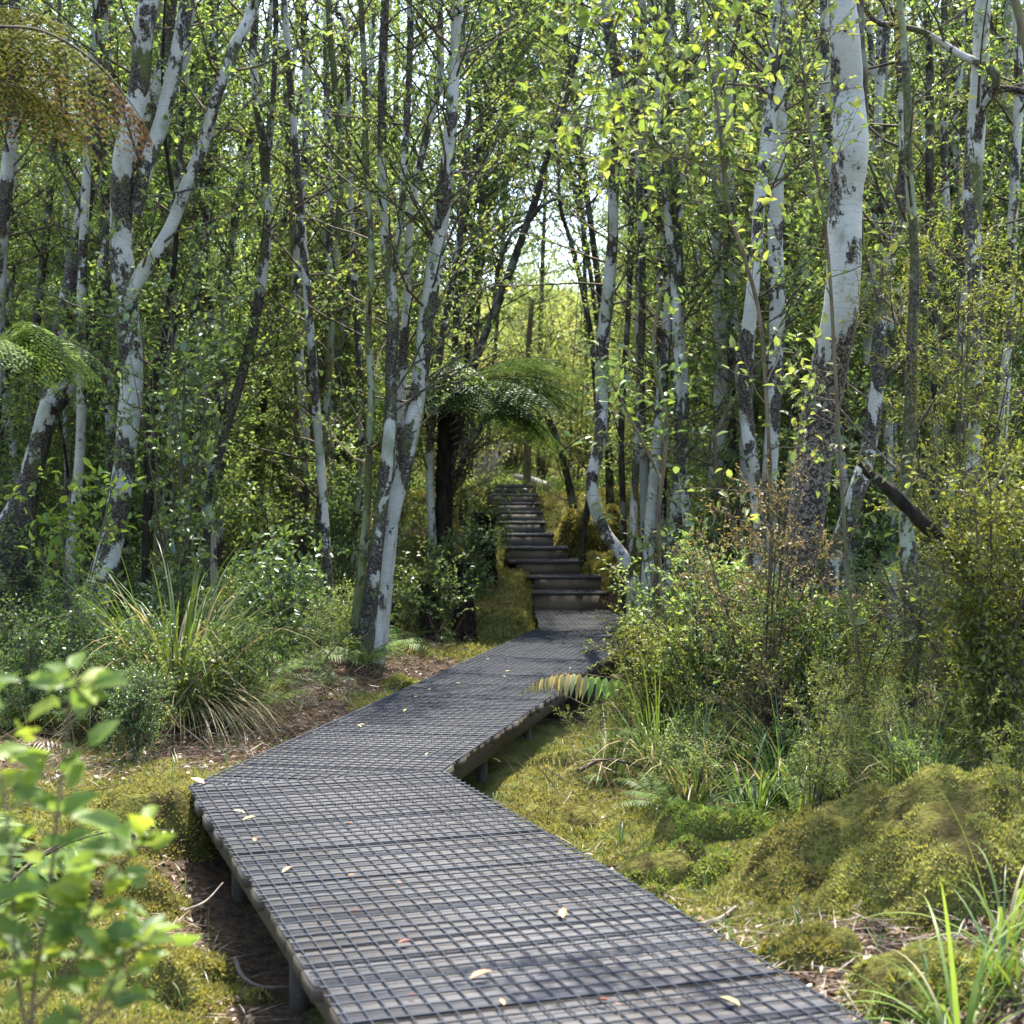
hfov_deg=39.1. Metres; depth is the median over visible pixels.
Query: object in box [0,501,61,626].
leafy shrub
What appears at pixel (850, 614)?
grass clump
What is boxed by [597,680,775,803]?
grass clump
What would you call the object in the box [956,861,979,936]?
stick
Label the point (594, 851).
moss
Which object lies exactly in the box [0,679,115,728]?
ground fern
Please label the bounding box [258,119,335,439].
forest tree
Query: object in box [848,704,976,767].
grass clump
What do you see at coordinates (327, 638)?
ground fern
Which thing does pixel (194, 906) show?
stick
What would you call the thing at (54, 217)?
young tree
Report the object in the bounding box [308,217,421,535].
young tree
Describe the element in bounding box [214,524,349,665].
leafy bush
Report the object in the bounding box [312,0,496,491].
forest tree
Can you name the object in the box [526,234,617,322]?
scrub bush
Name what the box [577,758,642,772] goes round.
stick
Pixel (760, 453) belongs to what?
leafy shrub
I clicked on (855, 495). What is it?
birch tree
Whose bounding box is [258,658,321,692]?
ground fern
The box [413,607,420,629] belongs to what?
leafy shrub
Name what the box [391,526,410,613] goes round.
leafy shrub
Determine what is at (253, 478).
forest tree
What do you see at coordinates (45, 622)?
leafy shrub
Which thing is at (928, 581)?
fine leaved bush
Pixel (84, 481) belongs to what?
leafy shrub
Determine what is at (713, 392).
young tree
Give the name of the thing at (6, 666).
leafy shrub
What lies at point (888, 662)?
leafy shrub
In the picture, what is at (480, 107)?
canopy tree
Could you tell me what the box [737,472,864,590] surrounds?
leafy shrub
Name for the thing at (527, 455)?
slim tree
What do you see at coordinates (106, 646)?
ground fern
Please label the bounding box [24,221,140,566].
young tree
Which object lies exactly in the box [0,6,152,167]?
tree fern
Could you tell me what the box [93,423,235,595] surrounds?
leafy shrub
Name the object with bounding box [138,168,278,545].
young tree
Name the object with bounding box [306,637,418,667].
ground fern
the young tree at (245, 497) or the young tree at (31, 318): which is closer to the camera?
the young tree at (245, 497)
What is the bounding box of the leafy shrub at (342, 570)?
[332,558,399,591]
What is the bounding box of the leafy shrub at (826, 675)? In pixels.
[731,627,883,799]
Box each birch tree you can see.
[0,0,110,434]
[0,0,222,648]
[13,0,340,650]
[139,0,305,613]
[168,0,358,619]
[284,0,523,661]
[324,0,521,658]
[335,0,552,663]
[488,0,710,652]
[554,0,711,582]
[560,0,808,616]
[606,0,805,634]
[639,0,893,640]
[695,0,831,669]
[744,0,1000,680]
[751,0,868,768]
[864,0,1023,584]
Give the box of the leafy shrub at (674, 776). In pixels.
[647,745,697,801]
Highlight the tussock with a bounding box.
[1,523,374,745]
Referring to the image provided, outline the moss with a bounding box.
[0,483,1023,1023]
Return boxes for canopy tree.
[369,0,589,526]
[373,0,580,527]
[426,0,571,486]
[427,6,576,471]
[477,0,652,506]
[487,0,615,485]
[495,1,604,478]
[518,1,626,467]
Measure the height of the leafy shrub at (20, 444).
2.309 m
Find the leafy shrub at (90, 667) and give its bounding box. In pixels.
[63,633,114,725]
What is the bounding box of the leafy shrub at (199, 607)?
[158,589,222,625]
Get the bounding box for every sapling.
[208,0,406,614]
[288,0,498,654]
[507,0,1023,221]
[561,0,862,781]
[564,277,727,683]
[728,0,936,753]
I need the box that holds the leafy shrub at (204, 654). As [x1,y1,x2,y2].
[105,622,256,749]
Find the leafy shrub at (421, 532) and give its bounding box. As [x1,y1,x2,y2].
[403,498,428,569]
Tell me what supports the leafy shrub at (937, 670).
on the ground at (246, 933)
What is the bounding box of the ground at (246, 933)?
[0,289,1023,1023]
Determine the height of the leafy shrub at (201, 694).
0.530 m
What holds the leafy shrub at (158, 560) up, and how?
on the ground at (246, 933)
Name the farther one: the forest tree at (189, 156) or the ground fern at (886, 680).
the forest tree at (189, 156)
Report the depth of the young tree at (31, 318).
19.55 m
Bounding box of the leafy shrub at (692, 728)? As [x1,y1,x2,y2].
[659,708,748,786]
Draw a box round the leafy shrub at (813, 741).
[776,719,878,798]
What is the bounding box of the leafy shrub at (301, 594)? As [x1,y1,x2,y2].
[277,581,315,636]
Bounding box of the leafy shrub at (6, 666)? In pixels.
[0,639,29,710]
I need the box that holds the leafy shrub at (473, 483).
[454,463,501,518]
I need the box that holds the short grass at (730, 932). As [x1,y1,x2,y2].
[0,640,1023,1023]
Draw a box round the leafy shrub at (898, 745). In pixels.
[870,721,951,788]
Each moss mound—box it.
[0,827,194,928]
[31,911,277,1011]
[38,1009,192,1023]
[63,772,219,863]
[378,672,420,691]
[504,795,598,842]
[554,502,628,558]
[580,532,656,600]
[615,833,740,898]
[640,799,781,846]
[732,783,890,904]
[753,919,865,974]
[805,761,1023,935]
[836,937,1022,1023]
[843,767,970,796]
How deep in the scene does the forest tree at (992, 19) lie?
15.12 m
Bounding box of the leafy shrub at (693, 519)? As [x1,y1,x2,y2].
[666,487,709,552]
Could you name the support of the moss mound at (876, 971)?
on the ground at (246, 933)
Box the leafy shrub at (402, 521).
[359,466,416,555]
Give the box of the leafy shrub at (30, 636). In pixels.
[0,589,68,735]
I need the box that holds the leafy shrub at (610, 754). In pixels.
[552,694,638,785]
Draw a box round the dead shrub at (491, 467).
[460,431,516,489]
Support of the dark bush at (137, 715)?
on the ground at (246, 933)
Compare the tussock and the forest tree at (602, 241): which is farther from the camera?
the forest tree at (602, 241)
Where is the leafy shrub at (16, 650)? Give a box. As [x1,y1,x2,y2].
[0,606,60,726]
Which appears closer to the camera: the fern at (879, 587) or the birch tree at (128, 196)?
the fern at (879, 587)
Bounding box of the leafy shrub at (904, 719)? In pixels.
[840,669,970,782]
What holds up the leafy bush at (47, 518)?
on the ground at (246, 933)
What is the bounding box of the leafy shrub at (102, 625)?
[61,578,117,672]
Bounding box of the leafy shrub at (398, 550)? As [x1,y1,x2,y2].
[339,461,407,565]
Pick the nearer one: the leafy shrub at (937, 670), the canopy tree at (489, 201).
the leafy shrub at (937, 670)
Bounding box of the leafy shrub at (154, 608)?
[126,578,167,635]
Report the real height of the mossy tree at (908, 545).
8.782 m
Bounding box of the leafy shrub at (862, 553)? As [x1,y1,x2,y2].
[826,444,913,631]
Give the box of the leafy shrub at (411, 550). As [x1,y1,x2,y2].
[395,524,427,580]
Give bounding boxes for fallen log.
[513,474,551,489]
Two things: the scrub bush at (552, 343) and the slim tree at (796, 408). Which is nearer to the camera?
the slim tree at (796, 408)
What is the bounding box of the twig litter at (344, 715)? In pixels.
[0,559,1019,818]
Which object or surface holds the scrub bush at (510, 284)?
on the ground at (246, 933)
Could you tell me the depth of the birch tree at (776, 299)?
12.11 m
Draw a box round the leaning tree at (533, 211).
[427,0,770,569]
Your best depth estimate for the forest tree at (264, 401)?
19.43 m
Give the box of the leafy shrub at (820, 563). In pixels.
[743,528,848,593]
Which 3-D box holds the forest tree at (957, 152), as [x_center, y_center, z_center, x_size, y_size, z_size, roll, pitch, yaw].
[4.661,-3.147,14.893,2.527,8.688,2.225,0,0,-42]
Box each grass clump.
[0,592,91,658]
[118,668,245,732]
[241,662,314,703]
[273,651,335,681]
[390,612,418,632]
[552,704,646,784]
[562,644,748,781]
[590,814,650,843]
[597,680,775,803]
[608,738,658,790]
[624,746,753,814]
[653,729,796,807]
[674,673,877,809]
[713,722,806,817]
[720,717,873,814]
[774,703,979,782]
[792,711,957,804]
[810,683,1016,794]
[814,555,887,649]
[828,777,1023,948]
[830,874,1023,1023]
[833,920,1023,1023]
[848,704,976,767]
[854,701,954,781]
[867,867,1023,997]
[890,682,943,741]
[913,719,1013,770]
[925,743,1023,773]
[928,689,1023,772]
[933,833,1023,1001]
[945,735,1023,770]
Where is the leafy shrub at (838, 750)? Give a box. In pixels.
[803,738,873,803]
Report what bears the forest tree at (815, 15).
on the ground at (246, 933)
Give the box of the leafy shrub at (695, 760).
[628,724,730,801]
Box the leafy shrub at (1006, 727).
[954,669,1023,774]
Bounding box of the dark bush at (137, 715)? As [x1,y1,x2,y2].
[88,652,177,760]
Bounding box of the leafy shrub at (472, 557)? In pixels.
[456,547,486,579]
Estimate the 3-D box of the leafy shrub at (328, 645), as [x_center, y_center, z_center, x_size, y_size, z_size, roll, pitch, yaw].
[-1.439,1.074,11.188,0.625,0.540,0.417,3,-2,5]
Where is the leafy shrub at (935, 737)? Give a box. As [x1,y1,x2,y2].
[892,714,961,761]
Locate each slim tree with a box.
[0,0,110,605]
[0,0,164,645]
[3,0,92,577]
[47,0,191,622]
[50,236,261,617]
[74,0,236,623]
[78,0,269,622]
[117,1,236,598]
[204,0,401,633]
[230,0,362,586]
[236,0,366,560]
[272,0,384,565]
[295,0,415,585]
[354,0,530,577]
[418,336,549,498]
[483,3,635,568]
[496,276,569,483]
[513,339,615,508]
[531,342,559,490]
[550,0,743,664]
[565,0,682,623]
[585,0,722,655]
[589,0,701,617]
[618,1,710,596]
[625,2,738,575]
[646,5,786,567]
[655,0,806,628]
[698,0,813,573]
[721,0,825,572]
[741,0,906,638]
[745,2,870,468]
[788,30,923,480]
[789,0,920,606]
[789,0,962,646]
[795,0,982,610]
[853,0,957,574]
[865,0,1019,644]
[881,2,1023,634]
[890,2,1011,567]
[896,0,1023,477]
[906,0,1023,469]
[910,0,1023,584]
[910,1,1023,305]
[917,0,1023,414]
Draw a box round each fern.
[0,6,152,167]
[0,321,118,392]
[0,616,38,643]
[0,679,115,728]
[0,680,113,715]
[0,689,67,730]
[0,736,81,758]
[0,812,173,937]
[1,702,72,729]
[1,703,90,735]
[11,641,102,659]
[21,662,117,697]
[32,710,159,739]
[35,602,162,628]
[63,689,240,729]
[80,645,118,664]
[93,641,185,657]
[113,698,188,723]
[118,573,220,596]
[162,613,232,635]
[170,706,281,726]
[181,621,322,649]
[216,648,298,678]
[223,641,314,669]
[224,658,325,688]
[231,684,297,706]
[247,686,323,706]
[256,665,307,690]
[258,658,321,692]
[261,673,309,692]
[264,648,302,671]
[264,663,313,681]
[267,554,346,584]
[280,640,377,685]
[283,680,319,691]
[288,627,344,646]
[291,668,363,686]
[294,635,344,651]
[299,579,353,601]
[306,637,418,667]
[334,629,442,662]
[339,357,609,610]
[389,631,463,644]
[390,615,417,625]
[390,628,435,639]
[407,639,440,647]
[518,673,635,751]
[569,727,643,759]
[576,770,640,787]
[600,772,717,815]
[609,731,784,776]
[610,723,696,749]
[620,779,732,812]
[640,790,726,806]
[699,751,881,813]
[702,771,832,799]
[716,781,837,806]
[738,745,924,793]
[812,590,901,621]
[816,638,901,664]
[839,651,929,706]
[851,563,921,725]
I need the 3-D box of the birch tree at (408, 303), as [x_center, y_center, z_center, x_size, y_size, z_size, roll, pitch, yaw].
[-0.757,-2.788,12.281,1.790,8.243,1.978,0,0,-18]
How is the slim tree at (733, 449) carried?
on the ground at (246, 933)
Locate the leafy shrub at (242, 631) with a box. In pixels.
[221,602,264,683]
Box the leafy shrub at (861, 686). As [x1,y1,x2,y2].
[833,641,882,733]
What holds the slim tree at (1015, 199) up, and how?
on the ground at (246, 933)
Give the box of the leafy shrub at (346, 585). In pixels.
[309,573,396,623]
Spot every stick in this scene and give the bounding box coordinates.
[183,882,222,911]
[233,956,287,988]
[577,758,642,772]
[699,905,736,927]
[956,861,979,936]
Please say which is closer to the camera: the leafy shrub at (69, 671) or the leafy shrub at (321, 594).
the leafy shrub at (69, 671)
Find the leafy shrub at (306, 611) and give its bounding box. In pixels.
[298,600,342,640]
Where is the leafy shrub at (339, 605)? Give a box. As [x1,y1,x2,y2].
[331,591,351,650]
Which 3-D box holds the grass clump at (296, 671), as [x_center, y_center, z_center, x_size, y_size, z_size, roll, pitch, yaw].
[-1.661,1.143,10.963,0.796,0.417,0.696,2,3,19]
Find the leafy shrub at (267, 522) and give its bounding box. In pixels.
[226,476,318,609]
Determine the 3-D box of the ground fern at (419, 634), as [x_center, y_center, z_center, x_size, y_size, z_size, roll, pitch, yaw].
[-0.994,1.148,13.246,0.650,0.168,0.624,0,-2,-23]
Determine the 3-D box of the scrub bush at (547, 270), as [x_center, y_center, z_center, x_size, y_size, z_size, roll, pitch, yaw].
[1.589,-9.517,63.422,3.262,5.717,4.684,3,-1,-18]
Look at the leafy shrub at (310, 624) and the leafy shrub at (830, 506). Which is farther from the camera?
the leafy shrub at (830, 506)
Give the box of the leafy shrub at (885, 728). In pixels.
[821,680,954,786]
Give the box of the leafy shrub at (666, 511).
[629,500,699,547]
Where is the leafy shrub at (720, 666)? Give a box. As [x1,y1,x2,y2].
[680,625,740,712]
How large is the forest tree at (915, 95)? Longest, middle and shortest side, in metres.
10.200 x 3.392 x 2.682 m
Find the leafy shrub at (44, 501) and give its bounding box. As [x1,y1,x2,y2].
[6,447,58,552]
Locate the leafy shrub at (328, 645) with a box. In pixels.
[295,616,366,681]
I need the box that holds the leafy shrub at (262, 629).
[195,605,300,721]
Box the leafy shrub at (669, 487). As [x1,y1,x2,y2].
[647,408,694,512]
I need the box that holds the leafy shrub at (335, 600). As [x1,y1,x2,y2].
[306,583,393,649]
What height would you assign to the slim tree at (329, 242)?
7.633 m
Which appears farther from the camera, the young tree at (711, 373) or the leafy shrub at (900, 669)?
the young tree at (711, 373)
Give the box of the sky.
[8,0,1023,293]
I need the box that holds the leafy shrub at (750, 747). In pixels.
[676,721,789,803]
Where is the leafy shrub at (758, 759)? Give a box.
[741,742,774,770]
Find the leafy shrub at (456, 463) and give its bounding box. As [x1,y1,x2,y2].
[417,447,475,492]
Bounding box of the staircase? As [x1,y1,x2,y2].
[487,484,605,616]
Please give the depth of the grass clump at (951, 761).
6.51 m
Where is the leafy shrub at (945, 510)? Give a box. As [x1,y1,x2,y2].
[913,446,1023,591]
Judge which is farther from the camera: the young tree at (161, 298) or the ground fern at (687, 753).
the young tree at (161, 298)
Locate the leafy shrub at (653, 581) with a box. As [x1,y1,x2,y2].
[636,558,678,607]
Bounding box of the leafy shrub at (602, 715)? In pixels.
[578,693,655,757]
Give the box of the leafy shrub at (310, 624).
[280,611,322,651]
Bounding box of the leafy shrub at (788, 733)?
[748,712,864,801]
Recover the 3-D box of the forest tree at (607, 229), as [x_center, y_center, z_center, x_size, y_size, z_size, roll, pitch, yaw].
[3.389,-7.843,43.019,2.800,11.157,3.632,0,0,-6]
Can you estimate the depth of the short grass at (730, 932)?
5.33 m
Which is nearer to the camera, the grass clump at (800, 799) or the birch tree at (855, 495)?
the grass clump at (800, 799)
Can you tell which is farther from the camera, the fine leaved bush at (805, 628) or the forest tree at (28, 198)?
the forest tree at (28, 198)
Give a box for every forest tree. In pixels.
[0,0,91,467]
[0,0,99,512]
[0,0,148,545]
[0,9,73,447]
[3,0,236,601]
[17,0,158,520]
[18,2,123,446]
[18,35,78,299]
[55,0,251,414]
[75,0,277,585]
[89,0,301,528]
[91,0,274,500]
[108,0,348,580]
[122,1,280,382]
[197,1,344,511]
[218,0,379,554]
[222,5,320,476]
[226,25,323,444]
[249,0,429,559]
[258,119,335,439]
[262,0,422,517]
[281,59,400,438]
[293,69,391,383]
[311,0,481,522]
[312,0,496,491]
[316,93,400,384]
[351,44,432,325]
[374,108,440,355]
[394,107,457,286]
[566,107,634,412]
[574,0,738,528]
[586,76,652,353]
[587,127,655,432]
[588,78,711,470]
[590,36,655,413]
[610,24,712,496]
[611,6,712,436]
[614,0,810,531]
[679,1,819,420]
[683,0,877,527]
[684,1,831,478]
[692,69,755,428]
[695,0,836,509]
[736,0,818,450]
[745,0,877,520]
[753,0,964,555]
[780,0,909,459]
[785,2,892,494]
[796,0,993,560]
[859,0,1023,510]
[865,0,934,387]
[865,0,1020,563]
[886,0,1023,436]
[891,0,1023,440]
[916,0,1023,481]
[921,0,1023,366]
[928,0,1023,529]
[988,2,1023,439]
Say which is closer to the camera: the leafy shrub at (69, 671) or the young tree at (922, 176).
the leafy shrub at (69, 671)
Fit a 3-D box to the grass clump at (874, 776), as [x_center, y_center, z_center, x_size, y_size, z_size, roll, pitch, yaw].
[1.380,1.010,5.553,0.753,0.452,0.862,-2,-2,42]
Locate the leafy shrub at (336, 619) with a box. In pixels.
[309,598,357,655]
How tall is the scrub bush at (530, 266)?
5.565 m
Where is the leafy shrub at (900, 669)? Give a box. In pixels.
[808,616,972,764]
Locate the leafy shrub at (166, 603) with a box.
[131,582,212,638]
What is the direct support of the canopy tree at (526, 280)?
on the ground at (246, 933)
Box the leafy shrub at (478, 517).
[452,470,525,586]
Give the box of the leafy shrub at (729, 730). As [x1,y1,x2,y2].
[708,713,790,778]
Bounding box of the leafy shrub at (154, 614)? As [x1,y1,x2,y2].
[136,600,169,648]
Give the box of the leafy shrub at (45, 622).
[12,587,71,676]
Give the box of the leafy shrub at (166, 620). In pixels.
[101,600,183,688]
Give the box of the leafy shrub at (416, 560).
[402,548,426,574]
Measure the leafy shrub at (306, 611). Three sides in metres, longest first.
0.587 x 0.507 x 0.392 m
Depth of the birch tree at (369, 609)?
11.78 m
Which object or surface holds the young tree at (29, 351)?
on the ground at (246, 933)
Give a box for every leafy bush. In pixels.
[0,457,144,662]
[97,268,241,643]
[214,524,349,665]
[392,535,478,644]
[415,515,510,642]
[591,463,703,645]
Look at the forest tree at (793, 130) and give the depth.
15.14 m
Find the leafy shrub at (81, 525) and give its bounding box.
[41,483,102,581]
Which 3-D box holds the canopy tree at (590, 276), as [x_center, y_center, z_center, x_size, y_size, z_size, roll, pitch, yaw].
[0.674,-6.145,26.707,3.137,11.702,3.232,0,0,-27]
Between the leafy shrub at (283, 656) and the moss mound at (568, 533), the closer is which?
the leafy shrub at (283, 656)
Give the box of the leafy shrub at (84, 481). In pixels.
[48,422,104,558]
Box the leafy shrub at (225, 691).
[207,619,251,727]
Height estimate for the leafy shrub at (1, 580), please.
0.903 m
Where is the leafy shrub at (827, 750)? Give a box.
[803,721,896,800]
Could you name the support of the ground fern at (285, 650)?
on the ground at (246, 933)
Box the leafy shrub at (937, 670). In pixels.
[898,618,998,763]
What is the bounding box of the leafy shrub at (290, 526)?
[227,503,312,564]
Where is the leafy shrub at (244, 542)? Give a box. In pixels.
[223,526,292,569]
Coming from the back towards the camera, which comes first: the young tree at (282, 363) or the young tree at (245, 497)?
the young tree at (282, 363)
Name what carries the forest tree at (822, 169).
on the ground at (246, 933)
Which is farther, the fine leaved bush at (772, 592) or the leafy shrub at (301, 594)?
the leafy shrub at (301, 594)
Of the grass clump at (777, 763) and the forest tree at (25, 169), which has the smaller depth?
the grass clump at (777, 763)
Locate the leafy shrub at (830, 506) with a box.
[821,450,835,546]
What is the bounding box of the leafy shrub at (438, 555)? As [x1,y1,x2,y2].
[419,527,457,598]
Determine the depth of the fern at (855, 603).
7.95 m
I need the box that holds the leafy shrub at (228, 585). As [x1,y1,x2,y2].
[215,573,271,631]
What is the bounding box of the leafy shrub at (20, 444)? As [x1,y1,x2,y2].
[0,408,74,509]
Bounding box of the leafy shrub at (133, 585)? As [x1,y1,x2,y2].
[119,556,164,632]
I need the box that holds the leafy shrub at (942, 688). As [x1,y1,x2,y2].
[920,633,994,763]
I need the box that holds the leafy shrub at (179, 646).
[123,610,260,719]
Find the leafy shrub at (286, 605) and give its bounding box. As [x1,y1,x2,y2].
[236,589,309,632]
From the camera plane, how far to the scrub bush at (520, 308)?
52.65 m
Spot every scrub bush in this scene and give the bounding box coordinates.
[380,233,473,424]
[401,294,508,424]
[409,343,532,486]
[411,364,533,477]
[426,327,510,464]
[434,331,518,453]
[435,298,536,354]
[437,249,599,461]
[440,240,571,336]
[445,286,548,469]
[445,330,542,474]
[459,322,520,441]
[466,257,574,353]
[466,279,558,356]
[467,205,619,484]
[468,240,565,301]
[470,227,614,476]
[472,282,557,421]
[475,419,533,464]
[479,302,577,462]
[481,279,565,329]
[482,221,560,331]
[483,377,569,467]
[484,281,570,321]
[487,233,591,356]
[490,251,553,327]
[495,399,548,464]
[498,259,650,471]
[499,303,578,357]
[499,320,595,415]
[504,211,620,348]
[507,243,563,307]
[508,305,620,491]
[510,349,593,473]
[513,246,602,309]
[515,240,577,314]
[525,286,622,410]
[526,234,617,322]
[532,307,624,428]
[535,340,617,450]
[538,367,651,486]
[550,257,705,433]
[556,307,620,434]
[557,284,651,453]
[586,368,654,480]
[610,313,668,439]
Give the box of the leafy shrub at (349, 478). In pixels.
[270,428,379,589]
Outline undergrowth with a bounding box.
[34,432,1020,641]
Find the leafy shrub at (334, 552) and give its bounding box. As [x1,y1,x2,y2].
[302,472,362,600]
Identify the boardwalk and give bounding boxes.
[189,610,870,1023]
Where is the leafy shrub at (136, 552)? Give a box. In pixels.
[98,466,168,569]
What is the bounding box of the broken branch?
[807,418,1023,637]
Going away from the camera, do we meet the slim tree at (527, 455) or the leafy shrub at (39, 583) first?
the leafy shrub at (39, 583)
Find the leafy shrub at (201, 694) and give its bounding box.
[160,655,241,737]
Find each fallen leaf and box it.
[192,777,203,782]
[398,938,410,942]
[471,969,491,977]
[559,907,566,917]
[720,996,739,1005]
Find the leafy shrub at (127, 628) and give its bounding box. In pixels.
[101,600,162,730]
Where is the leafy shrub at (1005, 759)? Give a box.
[948,715,1023,770]
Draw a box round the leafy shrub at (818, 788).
[777,666,898,809]
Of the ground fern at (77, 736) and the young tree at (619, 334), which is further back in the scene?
the young tree at (619, 334)
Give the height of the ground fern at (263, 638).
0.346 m
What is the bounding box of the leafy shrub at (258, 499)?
[221,492,277,572]
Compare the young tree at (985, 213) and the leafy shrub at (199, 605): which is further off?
the young tree at (985, 213)
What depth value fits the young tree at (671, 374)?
20.34 m
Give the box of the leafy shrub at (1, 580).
[0,564,28,591]
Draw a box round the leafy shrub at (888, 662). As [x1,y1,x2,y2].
[863,639,977,767]
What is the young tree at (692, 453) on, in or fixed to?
on the ground at (246, 933)
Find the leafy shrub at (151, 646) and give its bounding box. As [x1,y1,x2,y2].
[127,617,171,692]
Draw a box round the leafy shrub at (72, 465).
[59,383,210,568]
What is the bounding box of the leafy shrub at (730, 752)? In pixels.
[700,689,789,787]
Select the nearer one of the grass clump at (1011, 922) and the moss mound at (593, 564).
the grass clump at (1011, 922)
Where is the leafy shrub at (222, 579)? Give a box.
[218,571,242,599]
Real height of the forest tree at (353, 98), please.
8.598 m
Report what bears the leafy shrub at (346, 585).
on the ground at (246, 933)
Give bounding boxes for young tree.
[0,114,101,572]
[0,161,161,608]
[0,197,99,525]
[0,269,51,499]
[4,127,226,552]
[5,222,44,499]
[6,261,74,527]
[15,160,247,617]
[16,155,111,387]
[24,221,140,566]
[71,0,346,608]
[85,191,245,567]
[135,234,246,539]
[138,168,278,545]
[138,230,283,542]
[142,134,316,565]
[144,217,282,545]
[210,260,272,506]
[211,192,283,467]
[228,291,313,538]
[231,219,382,521]
[243,173,341,504]
[243,200,349,483]
[245,133,426,559]
[257,244,356,522]
[279,253,381,504]
[306,228,415,471]
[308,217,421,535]
[309,172,420,492]
[344,209,444,447]
[349,200,476,486]
[359,202,494,531]
[363,175,443,457]
[573,0,856,634]
[576,191,694,457]
[586,198,707,475]
[610,180,797,455]
[626,55,869,605]
[631,246,707,482]
[645,248,789,468]
[647,186,765,521]
[690,120,877,520]
[690,266,792,536]
[702,89,944,635]
[714,192,908,544]
[735,162,925,514]
[738,230,865,460]
[815,58,1023,546]
[816,103,998,526]
[816,261,956,580]
[853,130,989,561]
[861,166,1023,592]
[864,206,1023,543]
[886,116,1023,516]
[896,147,1023,573]
[936,96,1023,514]
[948,189,1023,489]
[990,258,1023,489]
[993,187,1023,523]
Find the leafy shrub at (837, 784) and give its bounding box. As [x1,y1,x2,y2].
[803,759,851,808]
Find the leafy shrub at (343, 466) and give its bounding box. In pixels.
[284,412,405,594]
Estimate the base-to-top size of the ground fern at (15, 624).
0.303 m
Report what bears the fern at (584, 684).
on the ground at (246, 933)
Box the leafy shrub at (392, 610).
[390,578,404,625]
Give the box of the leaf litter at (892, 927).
[0,625,1023,1023]
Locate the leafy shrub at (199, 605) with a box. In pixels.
[175,576,222,637]
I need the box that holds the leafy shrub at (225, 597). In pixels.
[185,583,235,614]
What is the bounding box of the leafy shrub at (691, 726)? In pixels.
[661,704,756,791]
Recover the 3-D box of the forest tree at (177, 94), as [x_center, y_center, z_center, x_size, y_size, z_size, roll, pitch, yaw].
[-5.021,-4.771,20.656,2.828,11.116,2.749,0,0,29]
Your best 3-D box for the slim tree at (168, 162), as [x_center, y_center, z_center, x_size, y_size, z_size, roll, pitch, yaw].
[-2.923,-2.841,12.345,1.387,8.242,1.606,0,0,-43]
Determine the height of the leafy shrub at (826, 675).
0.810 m
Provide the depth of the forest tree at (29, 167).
16.91 m
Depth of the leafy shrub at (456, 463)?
22.34 m
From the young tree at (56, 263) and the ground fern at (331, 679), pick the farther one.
the young tree at (56, 263)
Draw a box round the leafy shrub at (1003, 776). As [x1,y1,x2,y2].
[946,685,1023,808]
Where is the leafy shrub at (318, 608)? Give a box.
[307,584,337,647]
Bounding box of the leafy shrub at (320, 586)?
[299,571,345,616]
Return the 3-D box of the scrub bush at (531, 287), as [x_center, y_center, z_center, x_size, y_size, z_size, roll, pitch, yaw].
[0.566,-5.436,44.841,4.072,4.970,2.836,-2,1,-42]
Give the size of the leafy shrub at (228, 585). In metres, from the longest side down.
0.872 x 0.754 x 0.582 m
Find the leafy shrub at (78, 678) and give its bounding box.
[67,659,127,733]
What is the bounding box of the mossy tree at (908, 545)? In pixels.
[766,0,999,744]
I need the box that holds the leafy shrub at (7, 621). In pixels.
[0,590,32,676]
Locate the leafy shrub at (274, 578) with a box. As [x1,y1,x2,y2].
[222,551,300,635]
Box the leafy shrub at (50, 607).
[17,568,72,667]
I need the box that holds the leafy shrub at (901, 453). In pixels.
[873,437,941,550]
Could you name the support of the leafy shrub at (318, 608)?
on the ground at (246, 933)
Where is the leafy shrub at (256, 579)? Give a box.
[217,549,280,654]
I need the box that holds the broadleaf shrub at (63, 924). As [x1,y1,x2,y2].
[0,635,202,1023]
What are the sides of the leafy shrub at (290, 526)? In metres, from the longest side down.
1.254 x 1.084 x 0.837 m
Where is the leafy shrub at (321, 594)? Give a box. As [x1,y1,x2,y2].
[304,568,341,622]
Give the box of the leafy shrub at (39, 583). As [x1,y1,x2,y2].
[27,564,87,628]
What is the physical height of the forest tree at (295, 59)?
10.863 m
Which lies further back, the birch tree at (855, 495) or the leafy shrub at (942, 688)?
the birch tree at (855, 495)
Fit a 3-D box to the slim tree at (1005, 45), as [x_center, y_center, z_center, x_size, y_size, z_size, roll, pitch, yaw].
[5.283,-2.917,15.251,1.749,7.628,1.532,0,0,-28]
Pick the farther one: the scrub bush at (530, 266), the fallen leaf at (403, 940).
the scrub bush at (530, 266)
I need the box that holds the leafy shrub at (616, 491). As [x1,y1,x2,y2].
[591,440,632,501]
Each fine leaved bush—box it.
[581,592,731,758]
[589,582,697,717]
[597,517,823,753]
[664,435,864,789]
[668,566,880,772]
[706,573,931,790]
[824,516,1023,766]
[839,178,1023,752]
[904,433,1023,770]
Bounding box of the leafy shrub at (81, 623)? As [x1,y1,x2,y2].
[43,584,105,699]
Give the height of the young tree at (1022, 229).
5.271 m
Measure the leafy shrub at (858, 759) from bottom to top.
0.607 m
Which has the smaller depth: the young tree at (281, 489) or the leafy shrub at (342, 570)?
the leafy shrub at (342, 570)
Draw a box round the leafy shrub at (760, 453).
[690,436,762,574]
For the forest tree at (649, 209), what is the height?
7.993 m
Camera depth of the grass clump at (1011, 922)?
4.30 m
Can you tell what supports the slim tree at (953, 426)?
on the ground at (246, 933)
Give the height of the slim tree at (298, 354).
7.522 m
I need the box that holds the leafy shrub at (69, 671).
[51,651,96,722]
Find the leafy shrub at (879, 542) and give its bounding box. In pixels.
[826,486,928,637]
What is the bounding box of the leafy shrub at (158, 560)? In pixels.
[21,532,190,660]
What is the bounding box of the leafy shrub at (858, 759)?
[796,679,948,798]
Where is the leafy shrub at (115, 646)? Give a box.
[101,634,180,665]
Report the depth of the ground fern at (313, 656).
11.32 m
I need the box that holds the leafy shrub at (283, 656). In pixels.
[219,632,299,715]

